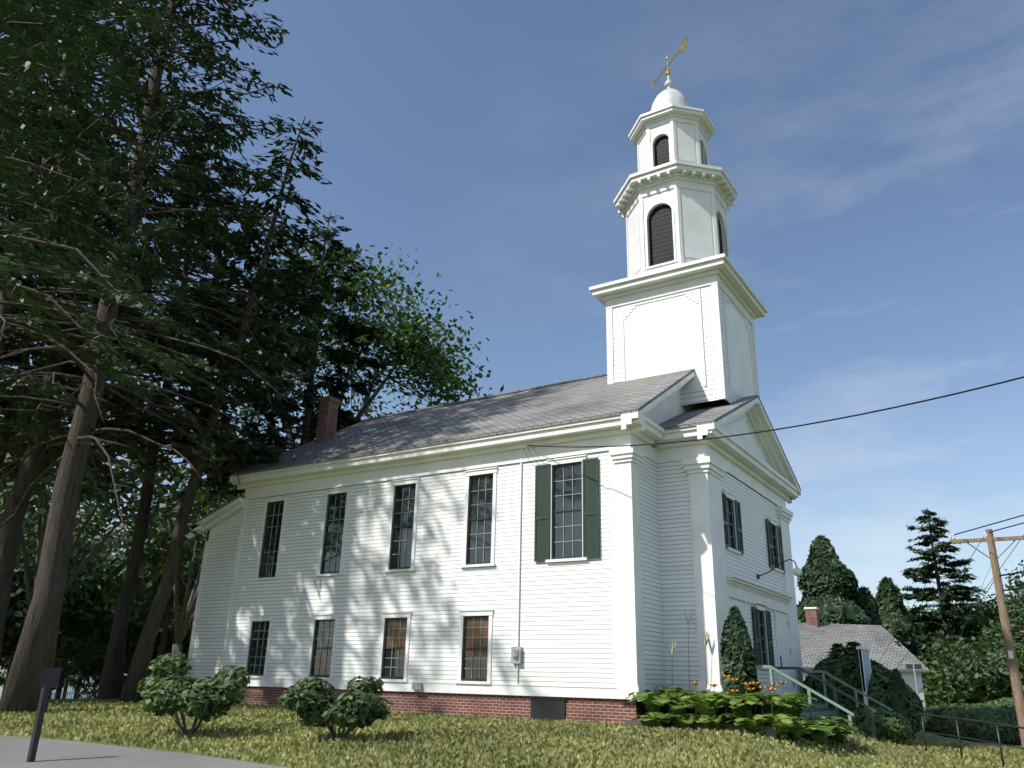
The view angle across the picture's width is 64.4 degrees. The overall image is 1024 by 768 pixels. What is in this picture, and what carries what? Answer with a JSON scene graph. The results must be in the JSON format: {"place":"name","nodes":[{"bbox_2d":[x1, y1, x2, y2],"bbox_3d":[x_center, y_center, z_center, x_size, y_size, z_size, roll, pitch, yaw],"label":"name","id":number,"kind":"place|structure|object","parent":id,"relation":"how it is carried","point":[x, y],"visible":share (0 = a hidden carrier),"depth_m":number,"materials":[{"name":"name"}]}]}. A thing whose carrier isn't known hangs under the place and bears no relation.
{"place":"outdoors","nodes":[
{"label":"outdoors","id":0,"kind":"place"},
{"bbox_2d":[0,735,288,767],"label":"paved path","id":1,"kind":"structure","parent":0,"point":[50,753],"depth_m":12.21,"materials":[{"name":"concrete"}]},
{"bbox_2d":[386,617,488,655],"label":"window blinds","id":2,"kind":"object","parent":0,"point":[469,633],"visible":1,"depth_m":22.53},
{"bbox_2d":[189,451,785,689],"bbox_3d":[-0.338,7.707,29.166,18.350,6.220,12.000,-11,-23,30],"label":"clapboard siding","id":3,"kind":"object","parent":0,"point":[566,624],"visible":0.7,"depth_m":23.34,"materials":[{"name":"white wood"}]},
{"bbox_2d":[186,294,803,699],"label":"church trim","id":4,"kind":"structure","parent":3,"relation":"attached to","point":[662,336],"depth_m":23.86,"materials":[{"name":"white wood"}]},
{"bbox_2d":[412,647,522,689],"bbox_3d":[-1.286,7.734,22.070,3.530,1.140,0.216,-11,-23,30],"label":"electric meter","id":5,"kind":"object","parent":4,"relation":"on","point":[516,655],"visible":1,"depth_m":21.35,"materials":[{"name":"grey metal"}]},
{"bbox_2d":[193,369,800,524],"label":"roof","id":6,"kind":"structure","parent":4,"relation":"on","point":[586,398],"depth_m":26.71,"materials":[{"name":"grey tile"}]},
{"bbox_2d":[589,104,767,400],"bbox_3d":[6.033,-4.199,29.416,4.820,11.840,4.820,-11,-23,30],"label":"steeple","id":7,"kind":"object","parent":6,"relation":"on","point":[691,190],"visible":0.79,"depth_m":28.45,"materials":[{"name":"white wood"}]},
{"bbox_2d":[651,75,689,110],"bbox_3d":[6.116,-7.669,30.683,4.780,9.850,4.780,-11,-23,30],"label":"dome","id":8,"kind":"structure","parent":7,"relation":"on","point":[668,95],"depth_m":31.25,"materials":[{"name":"white paint"}]},
{"bbox_2d":[650,36,687,88],"bbox_3d":[6.251,-12.747,32.486,2.995,0.970,0.235,-50,-54,65],"label":"weather vane","id":9,"kind":"object","parent":8,"relation":"on","point":[684,43],"visible":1,"depth_m":32.25,"materials":[{"name":"gold metal"}]},
{"bbox_2d":[247,457,784,680],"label":"windows","id":10,"kind":"structure","parent":4,"relation":"on","point":[597,555],"depth_m":23.51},
{"bbox_2d":[536,460,784,664],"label":"window shutters","id":11,"kind":"object","parent":10,"relation":"attached to","point":[590,520],"visible":0.98,"depth_m":22.15,"materials":[{"name":"green wood"}]},
{"bbox_2d":[612,285,756,405],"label":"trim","id":12,"kind":"structure","parent":4,"relation":"on","point":[708,392],"depth_m":25.92,"materials":[{"name":"white wood"}]},
{"bbox_2d":[649,136,722,265],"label":"belfry louvers","id":13,"kind":"object","parent":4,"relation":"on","point":[661,235],"visible":0.3,"depth_m":28.57,"materials":[{"name":"black wood"}]},
{"bbox_2d":[0,698,1023,767],"bbox_3d":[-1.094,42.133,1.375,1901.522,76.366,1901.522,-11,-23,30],"label":"lawn","id":14,"kind":"structure","parent":0,"point":[931,737],"depth_m":15.21,"materials":[{"name":"green plant"}]},
{"bbox_2d":[0,27,79,422],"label":"hemlock tree","id":15,"kind":"object","parent":14,"relation":"on","point":[3,404],"visible":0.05,"depth_m":31.14,"materials":[{"name":"green plant"}]},
{"bbox_2d":[0,482,119,600],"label":"tree","id":16,"kind":"object","parent":14,"relation":"on","point":[84,569],"visible":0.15,"depth_m":75.43,"materials":[{"name":"green plant"}]},
{"bbox_2d":[0,478,126,581],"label":"tree","id":17,"kind":"object","parent":14,"relation":"on","point":[78,559],"visible":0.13,"depth_m":66.78,"materials":[{"name":"green plant"}]},
{"bbox_2d":[0,95,142,508],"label":"hemlock tree","id":18,"kind":"object","parent":14,"relation":"on","point":[9,405],"visible":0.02,"depth_m":36.14,"materials":[{"name":"green plant"}]},
{"bbox_2d":[49,687,122,698],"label":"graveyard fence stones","id":19,"kind":"object","parent":14,"relation":"on","point":[78,692],"visible":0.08,"depth_m":45.55,"materials":[{"name":"black stone"}]},
{"bbox_2d":[0,379,211,609],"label":"tree","id":20,"kind":"object","parent":14,"relation":"on","point":[42,491],"visible":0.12,"depth_m":45.35,"materials":[{"name":"green plant"}]},
{"bbox_2d":[0,476,214,698],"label":"forest treeline","id":21,"kind":"object","parent":14,"relation":"on","point":[86,621],"visible":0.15,"depth_m":96.66,"materials":[{"name":"green plant"}]},
{"bbox_2d":[0,2,250,658],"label":"hemlock tree","id":22,"kind":"object","parent":14,"relation":"on","point":[26,477],"visible":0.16,"depth_m":27.37,"materials":[{"name":"green plant"}]},
{"bbox_2d":[0,0,257,537],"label":"hemlock tree","id":23,"kind":"object","parent":14,"relation":"on","point":[62,31],"visible":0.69,"depth_m":22.12,"materials":[{"name":"green plant"}]},
{"bbox_2d":[0,126,294,698],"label":"hemlock tree","id":24,"kind":"object","parent":14,"relation":"on","point":[111,684],"visible":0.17,"depth_m":34.04,"materials":[{"name":"green plant"}]},
{"bbox_2d":[0,0,299,487],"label":"hemlock tree","id":25,"kind":"object","parent":14,"relation":"on","point":[100,177],"visible":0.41,"depth_m":24.94,"materials":[{"name":"green plant"}]},
{"bbox_2d":[75,414,240,658],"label":"tree","id":26,"kind":"object","parent":14,"relation":"on","point":[158,547],"visible":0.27,"depth_m":58.69,"materials":[{"name":"green plant"}]},
{"bbox_2d":[0,0,325,714],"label":"hemlock tree","id":27,"kind":"object","parent":14,"relation":"on","point":[35,652],"visible":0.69,"depth_m":25.19,"materials":[{"name":"green plant"}]},
{"bbox_2d":[110,484,223,610],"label":"tree","id":28,"kind":"object","parent":14,"relation":"on","point":[150,571],"visible":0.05,"depth_m":73.73,"materials":[{"name":"green plant"}]},
{"bbox_2d":[134,652,251,735],"bbox_3d":[-6.057,5.856,15.205,2.155,1.618,1.908,5,-20,-10],"label":"rhododendron shrub","id":29,"kind":"object","parent":14,"relation":"on","point":[176,687],"visible":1,"depth_m":15.09,"materials":[{"name":"green plant"}]},
{"bbox_2d":[41,117,346,702],"bbox_3d":[-10.648,0.059,29.337,9.365,22.559,8.055,3,-20,-5],"label":"hemlock tree","id":30,"kind":"object","parent":14,"relation":"on","point":[262,282],"visible":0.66,"depth_m":29.70,"materials":[{"name":"green plant"}]},
{"bbox_2d":[202,418,300,505],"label":"tree","id":31,"kind":"object","parent":14,"relation":"on","point":[232,497],"depth_m":54.66,"materials":[{"name":"green plant"}]},
{"bbox_2d":[161,211,400,513],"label":"hemlock tree","id":32,"kind":"object","parent":14,"relation":"on","point":[346,357],"visible":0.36,"depth_m":41.28,"materials":[{"name":"green plant"}]},
{"bbox_2d":[156,214,503,452],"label":"oak tree","id":33,"kind":"object","parent":14,"relation":"on","point":[406,338],"visible":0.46,"depth_m":43.08,"materials":[{"name":"green plant"}]},
{"bbox_2d":[277,675,393,740],"bbox_3d":[-3.166,5.897,14.689,1.884,1.217,1.744,-3,-20,12],"label":"rhododendron shrub","id":34,"kind":"object","parent":14,"relation":"on","point":[310,701],"visible":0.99,"depth_m":14.35,"materials":[{"name":"green plant"}]},
{"bbox_2d":[26,646,921,761],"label":"site signs","id":35,"kind":"object","parent":14,"relation":"on","point":[49,677],"visible":0.76,"depth_m":12.17,"materials":[{"name":"black metal"}]},
{"bbox_2d":[719,605,761,713],"bbox_3d":[5.455,6.762,19.494,0.971,2.862,1.000,-11,-23,30],"label":"conical shrub","id":36,"kind":"object","parent":14,"relation":"on","point":[737,659],"visible":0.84,"depth_m":19.34,"materials":[{"name":"green plant"}]},
{"bbox_2d":[625,609,860,745],"bbox_3d":[5.343,7.161,19.130,4.740,3.819,4.808,-11,-23,30],"label":"planting bed","id":37,"kind":"object","parent":14,"relation":"on","point":[776,716],"visible":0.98,"depth_m":17.91,"materials":[{"name":"plant"}]},
{"bbox_2d":[523,376,1023,746],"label":"utility pole","id":38,"kind":"object","parent":14,"relation":"on","point":[990,539],"visible":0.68,"depth_m":27.26,"materials":[{"name":"brown wood"}]},
{"bbox_2d":[748,665,892,746],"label":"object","id":39,"kind":"structure","parent":14,"relation":"on","point":[822,709],"depth_m":22.58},
{"bbox_2d":[796,534,871,624],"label":"cedar tree","id":40,"kind":"object","parent":14,"relation":"on","point":[827,583],"visible":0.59,"depth_m":55.31,"materials":[{"name":"green plant"}]},
{"bbox_2d":[803,669,925,707],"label":"house wall","id":41,"kind":"structure","parent":14,"relation":"on","point":[908,678],"depth_m":41.50,"materials":[{"name":"white wood"}]},
{"bbox_2d":[798,623,929,671],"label":"house roof","id":42,"kind":"structure","parent":41,"relation":"on","point":[816,643],"depth_m":43.72,"materials":[{"name":"grey tile"}]},
{"bbox_2d":[805,609,819,626],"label":"chimney","id":43,"kind":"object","parent":42,"relation":"on","point":[812,617],"visible":0.64,"depth_m":45.65,"materials":[{"name":"red brick"}]},
{"bbox_2d":[804,607,818,609],"bbox_3d":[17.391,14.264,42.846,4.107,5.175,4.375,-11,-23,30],"label":"chimney cap","id":44,"kind":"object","parent":43,"relation":"on","point":[811,608],"visible":0.29,"depth_m":45.78,"materials":[{"name":"white concrete"}]},
{"bbox_2d":[858,584,889,632],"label":"cedar tree","id":45,"kind":"object","parent":14,"relation":"on","point":[868,601],"visible":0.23,"depth_m":56.60,"materials":[{"name":"green plant"}]},
{"bbox_2d":[874,576,930,706],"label":"cedar tree","id":46,"kind":"object","parent":14,"relation":"on","point":[893,612],"visible":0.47,"depth_m":60.72,"materials":[{"name":"green plant"}]},
{"bbox_2d":[887,668,917,735],"bbox_3d":[11.816,9.834,24.702,0.850,2.318,0.817,-11,-23,30],"label":"arborvitae shrub","id":47,"kind":"object","parent":14,"relation":"on","point":[899,699],"visible":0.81,"depth_m":24.62,"materials":[{"name":"green plant"}]},
{"bbox_2d":[802,641,1020,745],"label":"hedge bushes","id":48,"kind":"object","parent":14,"relation":"on","point":[893,725],"visible":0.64,"depth_m":26.68,"materials":[{"name":"green plant"}]},
{"bbox_2d":[906,602,941,655],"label":"tree","id":49,"kind":"object","parent":14,"relation":"on","point":[919,631],"visible":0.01,"depth_m":77.79,"materials":[{"name":"green plant"}]},
{"bbox_2d":[901,508,990,660],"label":"spruce tree","id":50,"kind":"object","parent":14,"relation":"on","point":[947,610],"visible":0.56,"depth_m":65.70,"materials":[{"name":"green plant"}]},
{"bbox_2d":[906,591,997,640],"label":"tree","id":51,"kind":"object","parent":14,"relation":"on","point":[933,610],"visible":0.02,"depth_m":77.55,"materials":[{"name":"green plant"}]},
{"bbox_2d":[913,713,1023,766],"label":"path handrail","id":52,"kind":"object","parent":14,"relation":"on","point":[998,735],"visible":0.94,"depth_m":19.41,"materials":[{"name":"black metal"}]},
{"bbox_2d":[917,629,1021,703],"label":"tree","id":53,"kind":"object","parent":14,"relation":"on","point":[934,649],"visible":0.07,"depth_m":52.50,"materials":[{"name":"green plant"}]},
{"bbox_2d":[921,593,1023,664],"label":"tree","id":54,"kind":"object","parent":14,"relation":"on","point":[979,613],"visible":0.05,"depth_m":68.70,"materials":[{"name":"green plant"}]},
{"bbox_2d":[922,636,1023,705],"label":"tree","id":55,"kind":"object","parent":14,"relation":"on","point":[947,694],"visible":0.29,"depth_m":48.78,"materials":[{"name":"green plant"}]},
{"bbox_2d":[938,559,1023,643],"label":"tree","id":56,"kind":"object","parent":14,"relation":"on","point":[1010,596],"visible":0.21,"depth_m":64.61,"materials":[{"name":"green plant"}]},
{"bbox_2d":[940,636,1023,702],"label":"bush","id":57,"kind":"object","parent":14,"relation":"on","point":[986,687],"visible":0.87,"depth_m":45.43,"materials":[{"name":"green plant"}]},
{"bbox_2d":[960,587,1023,651],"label":"tree","id":58,"kind":"object","parent":14,"relation":"on","point":[995,625],"visible":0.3,"depth_m":56.40,"materials":[{"name":"green plant"}]},
{"bbox_2d":[0,0,1023,698],"label":"sky","id":59,"kind":"structure","parent":0,"point":[872,151],"materials":[{"name":"blue"}]},
{"bbox_2d":[249,464,776,678],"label":"window frames","id":60,"kind":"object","parent":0,"point":[577,515],"visible":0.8,"depth_m":24.02,"materials":[{"name":"white wood"}]},
{"bbox_2d":[236,55,796,723],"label":"church","id":61,"kind":"structure","parent":0,"point":[605,710],"depth_m":21.66,"materials":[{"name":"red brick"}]},
{"bbox_2d":[253,465,791,690],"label":"window panes","id":62,"kind":"structure","parent":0,"point":[405,553],"depth_m":23.91,"materials":[{"name":"black glass"}]},
{"bbox_2d":[51,608,1014,698],"bbox_3d":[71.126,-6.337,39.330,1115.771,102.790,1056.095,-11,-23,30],"label":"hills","id":63,"kind":"structure","parent":0,"point":[69,689],"depth_m":454.99,"materials":[{"name":"green plant"}]},
{"bbox_2d":[793,567,801,575],"bbox_3d":[8.451,5.565,24.064,0.260,0.260,0.260,-11,-23,30],"label":"lamp globe","id":64,"kind":"object","parent":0,"point":[797,571],"visible":1,"depth_m":23.98,"materials":[{"name":"white glass"}]}
]}

